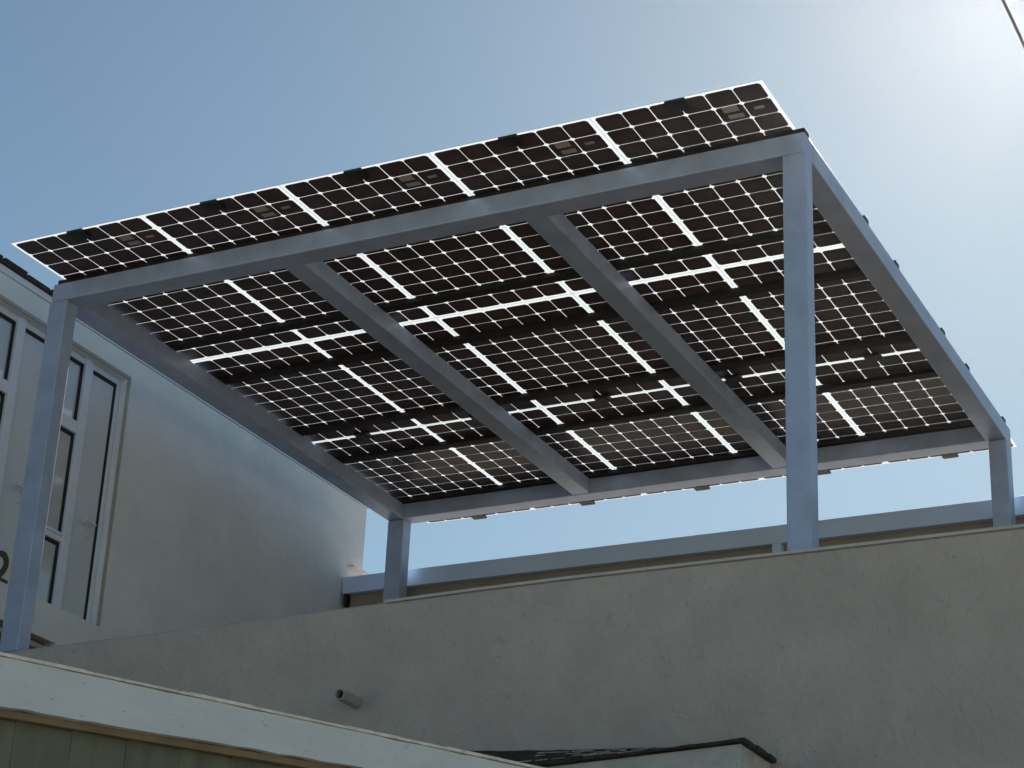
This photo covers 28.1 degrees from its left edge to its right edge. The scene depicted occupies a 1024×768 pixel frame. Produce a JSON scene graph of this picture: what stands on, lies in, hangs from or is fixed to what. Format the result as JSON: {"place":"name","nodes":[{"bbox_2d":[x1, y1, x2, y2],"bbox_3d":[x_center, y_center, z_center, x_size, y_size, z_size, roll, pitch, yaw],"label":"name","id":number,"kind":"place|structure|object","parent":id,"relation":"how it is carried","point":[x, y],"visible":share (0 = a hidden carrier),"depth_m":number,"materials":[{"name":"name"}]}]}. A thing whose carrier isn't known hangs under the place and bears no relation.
{"place":"outdoors","nodes":[
{"label":"outdoors","id":0,"kind":"place"},
{"bbox_2d":[0,254,367,648],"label":"house","id":1,"kind":"structure","parent":0,"point":[173,506],"depth_m":14.81,"materials":[{"name":"paint"}]},
{"bbox_2d":[0,549,12,584],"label":"house number","id":2,"kind":"object","parent":1,"relation":"on","point":[6,558],"visible":0.99,"depth_m":13.33,"materials":[{"name":"grey"}]},
{"bbox_2d":[0,305,45,554],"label":"door","id":3,"kind":"structure","parent":1,"relation":"in","point":[21,343],"depth_m":13.70,"materials":[{"name":"paint"}]},
{"bbox_2d":[36,350,120,621],"bbox_3d":[-3.030,0.674,14.121,0.111,1.842,0.756,-9,-26,25],"label":"window","id":4,"kind":"structure","parent":1,"relation":"in","point":[68,568],"depth_m":14.19,"materials":[{"name":"paint"}]},
{"bbox_2d":[342,496,1023,607],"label":"metal rail","id":5,"kind":"object","parent":1,"relation":"attached to","point":[774,538],"visible":0.75,"depth_m":15.78,"materials":[{"name":"grey metal"}]},
{"bbox_2d":[0,652,544,767],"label":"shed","id":6,"kind":"structure","parent":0,"point":[53,715],"depth_m":5.88,"materials":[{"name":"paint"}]},
{"bbox_2d":[0,0,1023,573],"label":"sky","id":7,"kind":"structure","parent":0,"point":[111,110],"materials":[{"name":"blue"}]},
{"bbox_2d":[4,524,1023,767],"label":"stucco wall","id":8,"kind":"structure","parent":0,"point":[906,652],"depth_m":10.23,"materials":[{"name":"paint"}]},
{"bbox_2d":[334,688,362,708],"bbox_3d":[-0.871,1.681,10.915,0.064,0.064,0.200,-9,-26,25],"label":"drain pipe","id":9,"kind":"object","parent":8,"relation":"attached to","point":[348,698],"visible":1,"depth_m":10.87,"materials":[{"name":"grey plastic"}]},
{"bbox_2d":[0,128,1015,651],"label":"pergola","id":10,"kind":"object","parent":8,"relation":"on","point":[800,458],"visible":0.94,"depth_m":13.10,"materials":[{"name":"paint"}]},
{"bbox_2d":[12,216,307,360],"bbox_3d":[-2.276,-0.583,13.420,0.996,0.030,1.943,-9,-26,25],"label":"solar panel","id":11,"kind":"object","parent":10,"relation":"on","point":[210,309],"visible":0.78,"depth_m":13.42,"materials":[{"name":"black glass"}]},
{"bbox_2d":[140,185,434,339],"bbox_3d":[-1.387,-0.726,12.999,0.996,0.030,1.943,-9,-26,25],"label":"solar panel","id":12,"kind":"object","parent":10,"relation":"on","point":[284,295],"visible":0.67,"depth_m":12.74,"materials":[{"name":"black glass"}]},
{"bbox_2d":[192,341,420,442],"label":"solar panel","id":13,"kind":"object","parent":10,"relation":"on","point":[320,396],"visible":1,"depth_m":14.83,"materials":[{"name":"black glass"}]},
{"bbox_2d":[313,426,533,522],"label":"solar panel","id":14,"kind":"object","parent":10,"relation":"on","point":[425,473],"visible":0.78,"depth_m":16.11,"materials":[{"name":"black glass"}]},
{"bbox_2d":[309,318,540,425],"bbox_3d":[-0.584,-0.047,14.469,0.996,0.030,1.662,-9,-26,25],"label":"solar panel","id":15,"kind":"object","parent":10,"relation":"on","point":[397,382],"visible":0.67,"depth_m":14.43,"materials":[{"name":"black glass"}]},
{"bbox_2d":[280,153,571,317],"bbox_3d":[-0.493,-0.869,12.576,0.996,0.030,1.943,-9,-26,25],"label":"solar panel","id":16,"kind":"object","parent":10,"relation":"on","point":[492,255],"visible":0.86,"depth_m":12.59,"materials":[{"name":"black glass"}]},
{"bbox_2d":[423,408,643,509],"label":"solar panel","id":17,"kind":"object","parent":10,"relation":"on","point":[502,462],"visible":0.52,"depth_m":15.72,"materials":[{"name":"black glass"}]},
{"bbox_2d":[437,294,667,406],"bbox_3d":[0.311,-0.190,14.045,0.996,0.030,1.662,-9,-26,25],"label":"solar panel","id":18,"kind":"object","parent":10,"relation":"on","point":[584,353],"visible":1,"depth_m":13.99,"materials":[{"name":"black glass"}]},
{"bbox_2d":[429,118,716,292],"bbox_3d":[0.402,-1.012,12.153,0.996,0.030,1.943,-9,-26,25],"label":"solar panel","id":19,"kind":"object","parent":10,"relation":"on","point":[644,226],"visible":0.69,"depth_m":11.94,"materials":[{"name":"black glass"}]},
{"bbox_2d":[542,388,761,494],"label":"solar panel","id":20,"kind":"object","parent":10,"relation":"on","point":[679,437],"visible":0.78,"depth_m":15.28,"materials":[{"name":"black glass"}]},
{"bbox_2d":[574,268,784,387],"bbox_3d":[1.206,-0.333,13.622,0.996,0.030,1.662,-9,-26,25],"label":"solar panel","id":21,"kind":"object","parent":10,"relation":"on","point":[729,329],"visible":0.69,"depth_m":13.53,"materials":[{"name":"black glass"}]},
{"bbox_2d":[590,80,842,266],"bbox_3d":[1.297,-1.155,11.730,0.996,0.030,1.943,-9,-26,25],"label":"solar panel","id":22,"kind":"object","parent":10,"relation":"on","point":[730,210],"visible":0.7,"depth_m":11.41,"materials":[{"name":"black glass"}]},
{"bbox_2d":[670,370,885,479],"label":"solar panel","id":23,"kind":"object","parent":10,"relation":"on","point":[833,422],"visible":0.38,"depth_m":14.84,"materials":[{"name":"black glass"}]},
{"bbox_2d":[719,245,918,364],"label":"solar panel","id":24,"kind":"object","parent":10,"relation":"on","point":[852,309],"visible":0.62,"depth_m":13.17,"materials":[{"name":"black glass"}]},
{"bbox_2d":[816,350,1016,463],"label":"solar panel","id":25,"kind":"object","parent":10,"relation":"on","point":[905,405],"visible":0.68,"depth_m":14.48,"materials":[{"name":"black glass"}]},
{"bbox_2d":[471,737,776,767],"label":"lean to roof","id":26,"kind":"object","parent":8,"relation":"attached to","point":[743,752],"visible":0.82,"depth_m":9.70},
{"bbox_2d":[344,518,1023,607],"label":"parapet wall","id":27,"kind":"structure","parent":0,"point":[366,599],"depth_m":15.95,"materials":[{"name":"paint"}]},
{"bbox_2d":[1001,0,1023,47],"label":"overhead cable","id":28,"kind":"object","parent":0,"point":[1013,21],"visible":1,"depth_m":13.81,"materials":[{"name":"grey plastic"}]}
]}

